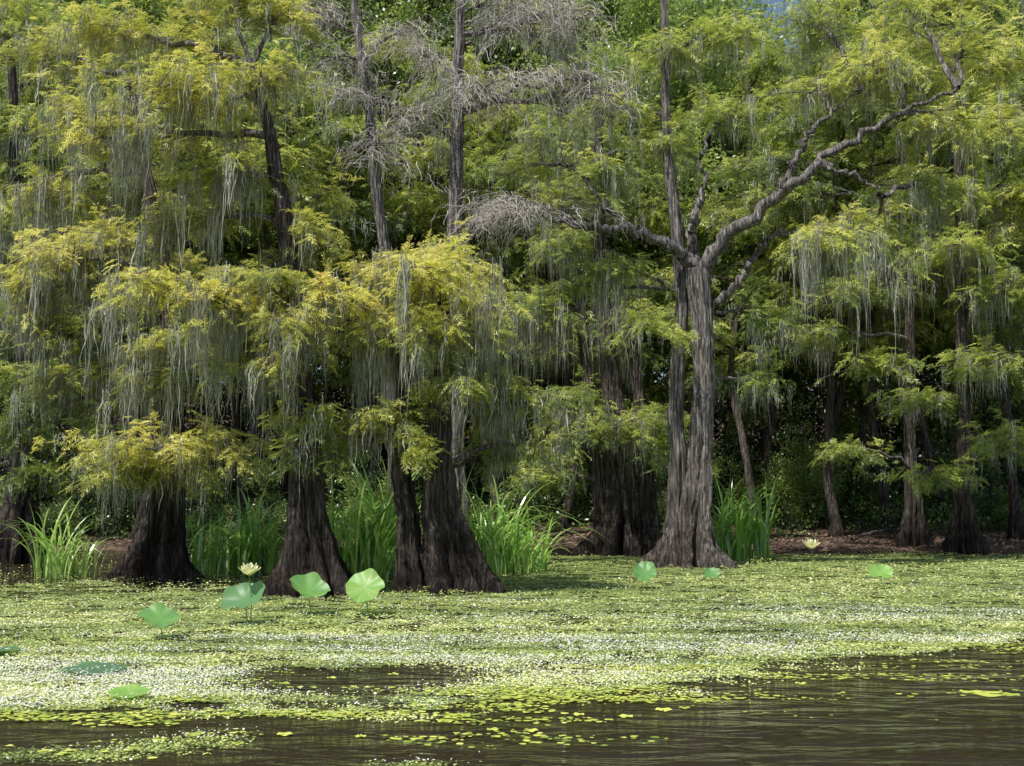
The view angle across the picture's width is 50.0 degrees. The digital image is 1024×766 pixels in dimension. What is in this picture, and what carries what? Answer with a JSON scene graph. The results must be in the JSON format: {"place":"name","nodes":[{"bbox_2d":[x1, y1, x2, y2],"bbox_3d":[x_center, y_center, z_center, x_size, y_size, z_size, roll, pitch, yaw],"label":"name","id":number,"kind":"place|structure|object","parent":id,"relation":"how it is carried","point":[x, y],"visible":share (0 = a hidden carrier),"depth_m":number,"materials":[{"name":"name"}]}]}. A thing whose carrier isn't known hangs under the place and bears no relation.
{"place":"outdoors","nodes":[
{"label":"outdoors","id":0,"kind":"place"},
{"bbox_2d":[0,550,1023,765],"bbox_3d":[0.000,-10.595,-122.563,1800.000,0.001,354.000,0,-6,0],"label":"water","id":1,"kind":"structure","parent":0,"point":[875,720],"depth_m":11.10,"materials":[{"name":"black liquid"}]},
{"bbox_2d":[0,646,20,650],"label":"lotus leaf","id":2,"kind":"object","parent":1,"relation":"on","point":[10,647],"visible":1,"depth_m":15.59,"materials":[{"name":"green plant"}]},
{"bbox_2d":[0,490,126,578],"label":"sedge clump","id":3,"kind":"object","parent":1,"relation":"on","point":[54,561],"visible":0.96,"depth_m":30.31,"materials":[{"name":"green plant"}]},
{"bbox_2d":[60,661,126,673],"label":"lotus leaf","id":4,"kind":"object","parent":1,"relation":"on","point":[89,665],"visible":1,"depth_m":13.80,"materials":[{"name":"green plant"}]},
{"bbox_2d":[108,684,150,697],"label":"lotus leaf","id":5,"kind":"object","parent":1,"relation":"on","point":[135,689],"visible":1,"depth_m":12.05,"materials":[{"name":"green plant"}]},
{"bbox_2d":[138,602,179,638],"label":"lotus leaf","id":6,"kind":"object","parent":1,"relation":"on","point":[159,615],"visible":0.91,"depth_m":17.25,"materials":[{"name":"green plant"}]},
{"bbox_2d":[185,731,204,735],"bbox_3d":[-2.954,3.261,10.210,0.179,0.013,0.181,-4,-7,32],"label":"lily pad","id":7,"kind":"object","parent":1,"relation":"on","point":[201,732],"visible":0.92,"depth_m":10.23,"materials":[{"name":"green plant"}]},
{"bbox_2d":[185,476,286,575],"bbox_3d":[-8.142,4.162,32.555,5.306,2.988,6.349,0,-6,0],"label":"tall grass clump","id":8,"kind":"object","parent":1,"relation":"on","point":[228,557],"visible":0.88,"depth_m":31.93,"materials":[{"name":"green plant"}]},
{"bbox_2d":[220,581,264,622],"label":"lotus leaf","id":9,"kind":"object","parent":1,"relation":"on","point":[237,596],"visible":0.94,"depth_m":19.26,"materials":[{"name":"green plant"}]},
{"bbox_2d":[238,562,260,623],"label":"lotus flower","id":10,"kind":"object","parent":1,"relation":"on","point":[249,569],"visible":0.93,"depth_m":19.18,"materials":[{"name":"white plant"}]},
{"bbox_2d":[222,499,284,572],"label":"tall grass clump","id":11,"kind":"object","parent":1,"relation":"on","point":[264,560],"visible":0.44,"depth_m":32.50,"materials":[{"name":"green plant"}]},
{"bbox_2d":[277,732,292,735],"bbox_3d":[-2.115,3.261,10.204,0.151,0.013,0.150,-3,-7,24],"label":"lily pad","id":12,"kind":"object","parent":1,"relation":"on","point":[284,734],"visible":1,"depth_m":10.22,"materials":[{"name":"green plant"}]},
{"bbox_2d":[289,572,330,613],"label":"lotus leaf","id":13,"kind":"object","parent":1,"relation":"on","point":[311,584],"visible":0.94,"depth_m":20.84,"materials":[{"name":"green plant"}]},
{"bbox_2d":[217,0,461,551],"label":"bare cypress tree","id":14,"kind":"object","parent":1,"relation":"on","point":[372,155],"visible":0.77,"depth_m":33.65,"materials":[{"name":"grey plant"}]},
{"bbox_2d":[192,450,507,574],"bbox_3d":[-4.255,3.634,31.403,9.350,3.799,7.112,-2,-6,17],"label":"tall grass clump","id":15,"kind":"object","parent":1,"relation":"on","point":[364,526],"visible":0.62,"depth_m":30.96,"materials":[{"name":"green plant"}]},
{"bbox_2d":[346,568,384,613],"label":"lotus leaf","id":16,"kind":"object","parent":1,"relation":"on","point":[367,585],"visible":0.93,"depth_m":20.72,"materials":[{"name":"green plant"}]},
{"bbox_2d":[351,540,395,580],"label":"tall grass clump","id":17,"kind":"object","parent":1,"relation":"on","point":[387,565],"visible":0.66,"depth_m":29.42,"materials":[{"name":"green plant"}]},
{"bbox_2d":[0,548,1023,765],"bbox_3d":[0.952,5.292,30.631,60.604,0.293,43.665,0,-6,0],"label":"floating plants","id":18,"kind":"object","parent":1,"relation":"on","point":[226,696],"visible":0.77,"depth_m":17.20,"materials":[{"name":"green plant"}]},
{"bbox_2d":[0,557,1023,763],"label":"white flowers","id":19,"kind":"object","parent":1,"relation":"on","point":[142,675],"visible":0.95,"depth_m":15.44,"materials":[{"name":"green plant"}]},
{"bbox_2d":[0,619,1023,758],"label":"floating pads","id":20,"kind":"object","parent":1,"relation":"on","point":[44,716],"visible":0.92,"depth_m":11.80,"materials":[{"name":"green plant"}]},
{"bbox_2d":[460,465,600,574],"bbox_3d":[-0.163,4.038,32.705,6.168,3.266,6.442,0,-6,0],"label":"tall grass clump","id":21,"kind":"object","parent":1,"relation":"on","point":[497,555],"visible":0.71,"depth_m":32.24,"materials":[{"name":"green plant"}]},
{"bbox_2d":[524,728,537,731],"bbox_3d":[0.177,3.278,10.370,0.135,0.013,0.135,-3,-6,23],"label":"lily pad","id":22,"kind":"object","parent":1,"relation":"on","point":[532,730],"visible":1,"depth_m":10.38,"materials":[{"name":"yellow plant"}]},
{"bbox_2d":[619,714,632,717],"bbox_3d":[1.144,3.348,11.040,0.151,0.013,0.149,1,-6,-14],"label":"lily pad","id":23,"kind":"object","parent":1,"relation":"on","point":[623,715],"visible":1,"depth_m":11.05,"materials":[{"name":"yellow plant"}]},
{"bbox_2d":[633,561,656,588],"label":"lotus leaf","id":24,"kind":"object","parent":1,"relation":"on","point":[644,571],"visible":0.96,"depth_m":26.68,"materials":[{"name":"green plant"}]},
{"bbox_2d":[655,708,671,710],"bbox_3d":[1.576,3.384,11.387,0.179,0.013,0.180,-2,-6,16],"label":"lily pad","id":25,"kind":"object","parent":1,"relation":"on","point":[664,709],"visible":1,"depth_m":11.40,"materials":[{"name":"yellow plant"}]},
{"bbox_2d":[703,567,719,587],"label":"lotus leaf","id":26,"kind":"object","parent":1,"relation":"on","point":[711,572],"visible":0.94,"depth_m":26.68,"materials":[{"name":"green plant"}]},
{"bbox_2d":[602,441,821,560],"bbox_3d":[7.989,4.134,39.687,9.223,4.526,6.992,4,-7,-33],"label":"tall grass clump","id":27,"kind":"object","parent":1,"relation":"on","point":[731,548],"visible":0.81,"depth_m":39.27,"materials":[{"name":"green plant"}]},
{"bbox_2d":[803,538,820,588],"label":"lotus flower","id":28,"kind":"object","parent":1,"relation":"on","point":[810,544],"visible":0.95,"depth_m":26.66,"materials":[{"name":"beige plant"}]},
{"bbox_2d":[868,564,893,588],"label":"lotus leaf","id":29,"kind":"object","parent":1,"relation":"on","point":[877,570],"visible":0.95,"depth_m":26.69,"materials":[{"name":"green plant"}]},
{"bbox_2d":[970,690,1005,696],"bbox_3d":[5.339,3.481,12.309,0.381,0.013,0.379,0,-6,0],"label":"lily pad","id":30,"kind":"object","parent":1,"relation":"on","point":[980,692],"visible":1,"depth_m":12.34,"materials":[{"name":"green plant"}]},
{"bbox_2d":[1002,692,1019,695],"bbox_3d":[5.564,3.475,12.255,0.194,0.013,0.196,2,-6,-15],"label":"lily pad","id":31,"kind":"object","parent":1,"relation":"on","point":[1012,694],"visible":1,"depth_m":12.26,"materials":[{"name":"green plant"}]},
{"bbox_2d":[0,383,1023,555],"bbox_3d":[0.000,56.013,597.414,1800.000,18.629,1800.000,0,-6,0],"label":"ground","id":32,"kind":"structure","parent":0,"point":[1005,548],"depth_m":48.62,"materials":[{"name":"soil"}]},
{"bbox_2d":[40,464,93,542],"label":"shrub","id":33,"kind":"object","parent":32,"relation":"on","point":[53,516],"visible":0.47,"depth_m":47.51,"materials":[{"name":"green plant"}]},
{"bbox_2d":[0,0,146,564],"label":"cypress tree","id":34,"kind":"object","parent":32,"relation":"on","point":[25,468],"visible":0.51,"depth_m":37.72,"materials":[{"name":"green plant"}]},
{"bbox_2d":[0,0,172,508],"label":"broadleaf tree","id":35,"kind":"object","parent":32,"relation":"on","point":[8,403],"visible":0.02,"depth_m":82.30,"materials":[{"name":"green plant"}]},
{"bbox_2d":[0,0,175,351],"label":"cypress tree","id":36,"kind":"object","parent":32,"relation":"on","point":[4,86],"visible":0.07,"depth_m":50.82,"materials":[{"name":"green plant"}]},
{"bbox_2d":[0,1,185,508],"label":"cypress tree","id":37,"kind":"object","parent":32,"relation":"on","point":[68,413],"depth_m":69.08,"materials":[{"name":"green plant"}]},
{"bbox_2d":[0,0,186,392],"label":"broadleaf tree","id":38,"kind":"object","parent":32,"relation":"on","point":[2,350],"visible":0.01,"depth_m":66.34,"materials":[{"name":"green plant"}]},
{"bbox_2d":[77,433,141,534],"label":"shrub","id":39,"kind":"object","parent":32,"relation":"on","point":[129,511],"visible":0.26,"depth_m":51.30,"materials":[{"name":"green plant"}]},
{"bbox_2d":[0,58,245,533],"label":"cypress tree","id":40,"kind":"object","parent":32,"relation":"on","point":[82,503],"visible":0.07,"depth_m":53.89,"materials":[{"name":"green plant"}]},
{"bbox_2d":[0,16,275,584],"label":"cypress tree","id":41,"kind":"object","parent":32,"relation":"on","point":[157,549],"visible":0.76,"depth_m":29.28,"materials":[{"name":"green plant"}]},
{"bbox_2d":[0,0,307,419],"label":"broadleaf tree","id":42,"kind":"object","parent":32,"relation":"on","point":[137,4],"visible":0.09,"depth_m":66.15,"materials":[{"name":"green plant"}]},
{"bbox_2d":[39,15,337,539],"bbox_3d":[-14.507,-4.984,51.788,12.576,26.036,13.581,-6,-8,45],"label":"cypress tree","id":43,"kind":"object","parent":32,"relation":"on","point":[142,508],"visible":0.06,"depth_m":51.02,"materials":[{"name":"green plant"}]},
{"bbox_2d":[19,0,364,597],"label":"cypress tree","id":44,"kind":"object","parent":32,"relation":"on","point":[236,301],"visible":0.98,"depth_m":25.48,"materials":[{"name":"green plant"}]},
{"bbox_2d":[185,472,235,549],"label":"shrub","id":45,"kind":"object","parent":32,"relation":"on","point":[208,515],"visible":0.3,"depth_m":46.77,"materials":[{"name":"green plant"}]},
{"bbox_2d":[137,0,343,512],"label":"cypress tree","id":46,"kind":"object","parent":32,"relation":"on","point":[237,418],"visible":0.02,"depth_m":70.69,"materials":[{"name":"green plant"}]},
{"bbox_2d":[228,453,286,540],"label":"shrub","id":47,"kind":"object","parent":32,"relation":"on","point":[276,508],"visible":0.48,"depth_m":48.65,"materials":[{"name":"green plant"}]},
{"bbox_2d":[137,45,405,533],"bbox_3d":[-12.072,-4.039,53.187,12.786,24.442,14.158,-5,-8,41],"label":"cypress tree","id":48,"kind":"object","parent":32,"relation":"on","point":[310,136],"visible":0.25,"depth_m":53.19,"materials":[{"name":"green plant"}]},
{"bbox_2d":[151,0,442,507],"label":"broadleaf tree","id":49,"kind":"object","parent":32,"relation":"on","point":[342,377],"visible":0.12,"depth_m":60.88,"materials":[{"name":"green plant"}]},
{"bbox_2d":[175,0,433,504],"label":"broadleaf tree","id":50,"kind":"object","parent":32,"relation":"on","point":[283,486],"depth_m":83.47,"materials":[{"name":"green plant"}]},
{"bbox_2d":[327,443,419,534],"bbox_3d":[-5.745,4.568,46.778,5.127,4.633,2.988,6,-8,-43],"label":"shrub","id":51,"kind":"object","parent":32,"relation":"on","point":[347,481],"visible":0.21,"depth_m":46.18,"materials":[{"name":"green plant"}]},
{"bbox_2d":[234,0,569,491],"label":"broadleaf tree","id":52,"kind":"object","parent":32,"relation":"on","point":[447,37],"visible":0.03,"depth_m":62.73,"materials":[{"name":"green plant"}]},
{"bbox_2d":[286,24,543,495],"bbox_3d":[-5.472,-5.716,55.967,14.380,27.568,13.316,-2,-6,18],"label":"cypress tree","id":53,"kind":"object","parent":32,"relation":"on","point":[392,201],"visible":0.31,"depth_m":56.29,"materials":[{"name":"green plant"}]},
{"bbox_2d":[281,215,594,595],"bbox_3d":[-1.785,0.666,25.885,7.487,10.015,5.088,0,-6,0],"label":"cypress tree","id":54,"kind":"object","parent":32,"relation":"on","point":[446,555],"visible":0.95,"depth_m":25.55,"materials":[{"name":"green plant"}]},
{"bbox_2d":[413,456,498,535],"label":"shrub","id":55,"kind":"object","parent":32,"relation":"on","point":[474,519],"visible":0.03,"depth_m":49.73,"materials":[{"name":"green plant"}]},
{"bbox_2d":[343,0,631,326],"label":"broadleaf tree","id":56,"kind":"object","parent":32,"relation":"on","point":[385,7],"depth_m":87.50,"materials":[{"name":"green plant"}]},
{"bbox_2d":[371,107,624,528],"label":"cypress tree","id":57,"kind":"object","parent":32,"relation":"on","point":[440,195],"visible":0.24,"depth_m":54.52,"materials":[{"name":"green plant"}]},
{"bbox_2d":[347,0,657,522],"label":"bare cypress tree","id":58,"kind":"object","parent":32,"relation":"on","point":[459,110],"visible":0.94,"depth_m":34.51,"materials":[{"name":"grey plant"}]},
{"bbox_2d":[380,0,627,509],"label":"cypress tree","id":59,"kind":"object","parent":32,"relation":"on","point":[451,4],"visible":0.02,"depth_m":72.21,"materials":[{"name":"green plant"}]},
{"bbox_2d":[356,0,661,513],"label":"broadleaf tree","id":60,"kind":"object","parent":32,"relation":"on","point":[477,486],"visible":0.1,"depth_m":62.82,"materials":[{"name":"green plant"}]},
{"bbox_2d":[0,0,1023,507],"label":"distant wood","id":61,"kind":"object","parent":32,"relation":"on","point":[814,404],"visible":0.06,"depth_m":93.63,"materials":[{"name":"green plant"}]},
{"bbox_2d":[0,476,1023,549],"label":"undergrowth","id":62,"kind":"object","parent":32,"relation":"on","point":[874,513],"visible":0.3,"depth_m":54.58,"materials":[{"name":"green plant"}]},
{"bbox_2d":[486,444,556,529],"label":"shrub","id":63,"kind":"object","parent":32,"relation":"on","point":[518,499],"visible":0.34,"depth_m":52.19,"materials":[{"name":"green plant"}]},
{"bbox_2d":[364,0,701,508],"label":"broadleaf tree","id":64,"kind":"object","parent":32,"relation":"on","point":[561,383],"depth_m":82.95,"materials":[{"name":"green plant"}]},
{"bbox_2d":[49,516,1023,552],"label":"leaf litter","id":65,"kind":"object","parent":32,"relation":"on","point":[847,536],"visible":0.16,"depth_m":48.97,"materials":[{"name":"plant"}]},
{"bbox_2d":[491,393,605,519],"bbox_3d":[2.318,4.058,58.005,7.975,7.207,4.648,1,-6,-12],"label":"shrub","id":66,"kind":"object","parent":32,"relation":"on","point":[580,493],"visible":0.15,"depth_m":57.56,"materials":[{"name":"green plant"}]},
{"bbox_2d":[542,530,590,540],"bbox_3d":[2.338,6.461,46.594,2.989,0.431,0.230,5,-8,-43],"label":"fallen log","id":67,"kind":"object","parent":32,"relation":"on","point":[561,534],"visible":0.79,"depth_m":46.47,"materials":[{"name":"brown wood"}]},
{"bbox_2d":[433,62,718,529],"bbox_3d":[1.871,-3.685,55.467,14.240,23.634,13.820,4,-7,-36],"label":"cypress tree","id":68,"kind":"object","parent":32,"relation":"on","point":[489,171],"visible":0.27,"depth_m":54.42,"materials":[{"name":"green plant"}]},
{"bbox_2d":[425,0,736,451],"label":"broadleaf tree","id":69,"kind":"object","parent":32,"relation":"on","point":[611,9],"visible":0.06,"depth_m":64.86,"materials":[{"name":"green plant"}]},
{"bbox_2d":[471,0,730,556],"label":"cypress tree","id":70,"kind":"object","parent":32,"relation":"on","point":[628,524],"visible":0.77,"depth_m":42.94,"materials":[{"name":"green plant"}]},
{"bbox_2d":[633,441,668,535],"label":"shrub","id":71,"kind":"object","parent":32,"relation":"on","point":[662,498],"visible":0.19,"depth_m":52.12,"materials":[{"name":"green plant"}]},
{"bbox_2d":[515,0,805,450],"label":"broadleaf tree","id":72,"kind":"object","parent":32,"relation":"on","point":[651,6],"visible":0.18,"depth_m":60.56,"materials":[{"name":"green plant"}]},
{"bbox_2d":[586,0,800,410],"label":"broadleaf tree","id":73,"kind":"object","parent":32,"relation":"on","point":[711,3],"visible":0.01,"depth_m":87.27,"materials":[{"name":"green plant"}]},
{"bbox_2d":[616,19,822,523],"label":"cypress tree","id":74,"kind":"object","parent":32,"relation":"on","point":[757,72],"visible":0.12,"depth_m":58.85,"materials":[{"name":"green plant"}]},
{"bbox_2d":[624,113,869,529],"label":"cypress tree","id":75,"kind":"object","parent":32,"relation":"on","point":[730,363],"visible":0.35,"depth_m":52.93,"materials":[{"name":"green plant"}]},
{"bbox_2d":[484,0,1023,568],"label":"cypress tree","id":76,"kind":"object","parent":32,"relation":"on","point":[688,538],"visible":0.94,"depth_m":35.82,"materials":[{"name":"green plant"}]},
{"bbox_2d":[649,0,862,487],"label":"broadleaf tree","id":77,"kind":"object","parent":32,"relation":"on","point":[789,374],"visible":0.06,"depth_m":68.34,"materials":[{"name":"green plant"}]},
{"bbox_2d":[711,414,828,529],"bbox_3d":[12.661,4.517,55.667,6.836,6.178,3.984,-2,-6,19],"label":"shrub","id":78,"kind":"object","parent":32,"relation":"on","point":[769,487],"visible":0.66,"depth_m":55.34,"materials":[{"name":"green plant"}]},
{"bbox_2d":[770,392,859,524],"bbox_3d":[15.739,4.177,57.926,4.648,7.207,7.975,-4,-7,34],"label":"shrub","id":79,"kind":"object","parent":32,"relation":"on","point":[813,491],"visible":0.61,"depth_m":56.90,"materials":[{"name":"green plant"}]},
{"bbox_2d":[748,256,884,507],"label":"cypress tree","id":80,"kind":"object","parent":32,"relation":"on","point":[834,465],"visible":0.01,"depth_m":74.19,"materials":[{"name":"green plant"}]},
{"bbox_2d":[718,114,930,521],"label":"cypress tree","id":81,"kind":"object","parent":32,"relation":"on","point":[840,396],"visible":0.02,"depth_m":60.27,"materials":[{"name":"green plant"}]},
{"bbox_2d":[717,32,942,546],"bbox_3d":[14.562,-3.965,46.952,10.928,22.612,6.909,0,-6,0],"label":"cypress tree","id":82,"kind":"object","parent":32,"relation":"on","point":[914,530],"visible":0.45,"depth_m":46.07,"materials":[{"name":"green plant"}]},
{"bbox_2d":[682,46,1005,536],"bbox_3d":[15.460,-3.904,51.186,14.240,23.634,13.820,-4,-7,35],"label":"cypress tree","id":83,"kind":"object","parent":32,"relation":"on","point":[772,165],"visible":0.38,"depth_m":50.67,"materials":[{"name":"green plant"}]},
{"bbox_2d":[727,25,971,531],"bbox_3d":[16.606,-5.147,52.658,12.576,26.036,13.581,-1,-6,14],"label":"cypress tree","id":84,"kind":"object","parent":32,"relation":"on","point":[883,495],"visible":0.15,"depth_m":52.64,"materials":[{"name":"green plant"}]},
{"bbox_2d":[836,432,900,517],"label":"shrub","id":85,"kind":"object","parent":32,"relation":"on","point":[855,488],"visible":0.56,"depth_m":61.30,"materials":[{"name":"green plant"}]},
{"bbox_2d":[850,526,899,540],"bbox_3d":[16.205,6.642,48.542,3.566,0.599,0.221,4,-7,-33],"label":"fallen log","id":86,"kind":"object","parent":32,"relation":"on","point":[857,537],"visible":0.9,"depth_m":48.27,"materials":[{"name":"grey wood"}]},
{"bbox_2d":[800,99,984,516],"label":"cypress tree","id":87,"kind":"object","parent":32,"relation":"on","point":[863,421],"depth_m":63.95,"materials":[{"name":"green plant"}]},
{"bbox_2d":[767,0,1023,504],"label":"broadleaf tree","id":88,"kind":"object","parent":32,"relation":"on","point":[867,6],"depth_m":85.58,"materials":[{"name":"green plant"}]},
{"bbox_2d":[810,55,1023,479],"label":"broadleaf tree","id":89,"kind":"object","parent":32,"relation":"on","point":[933,427],"visible":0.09,"depth_m":63.83,"materials":[{"name":"green plant"}]},
{"bbox_2d":[821,95,1022,523],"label":"cypress tree","id":90,"kind":"object","parent":32,"relation":"on","point":[928,454],"visible":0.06,"depth_m":57.83,"materials":[{"name":"green plant"}]},
{"bbox_2d":[824,55,1023,539],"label":"cypress tree","id":91,"kind":"object","parent":32,"relation":"on","point":[1015,530],"visible":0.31,"depth_m":47.25,"materials":[{"name":"green plant"}]},
{"bbox_2d":[830,0,1023,510],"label":"broadleaf tree","id":92,"kind":"object","parent":32,"relation":"on","point":[998,14],"visible":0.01,"depth_m":66.93,"materials":[{"name":"green plant"}]},
{"bbox_2d":[895,441,975,520],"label":"shrub","id":93,"kind":"object","parent":32,"relation":"on","point":[948,458],"visible":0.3,"depth_m":59.89,"materials":[{"name":"green plant"}]},
{"bbox_2d":[865,0,1023,554],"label":"cypress tree","id":94,"kind":"object","parent":32,"relation":"on","point":[964,535],"visible":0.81,"depth_m":43.16,"materials":[{"name":"green plant"}]},
{"bbox_2d":[922,7,1023,449],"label":"broadleaf tree","id":95,"kind":"object","parent":32,"relation":"on","point":[1019,407],"visible":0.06,"depth_m":63.68,"materials":[{"name":"green plant"}]},
{"bbox_2d":[933,52,1023,357],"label":"cypress tree","id":96,"kind":"object","parent":32,"relation":"on","point":[1016,164],"visible":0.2,"depth_m":56.06,"materials":[{"name":"green plant"}]},
{"bbox_2d":[971,453,1023,529],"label":"shrub","id":97,"kind":"object","parent":32,"relation":"on","point":[1001,514],"visible":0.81,"depth_m":54.74,"materials":[{"name":"green plant"}]},
{"bbox_2d":[86,0,1023,383],"label":"sky","id":98,"kind":"structure","parent":0,"point":[772,2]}
]}

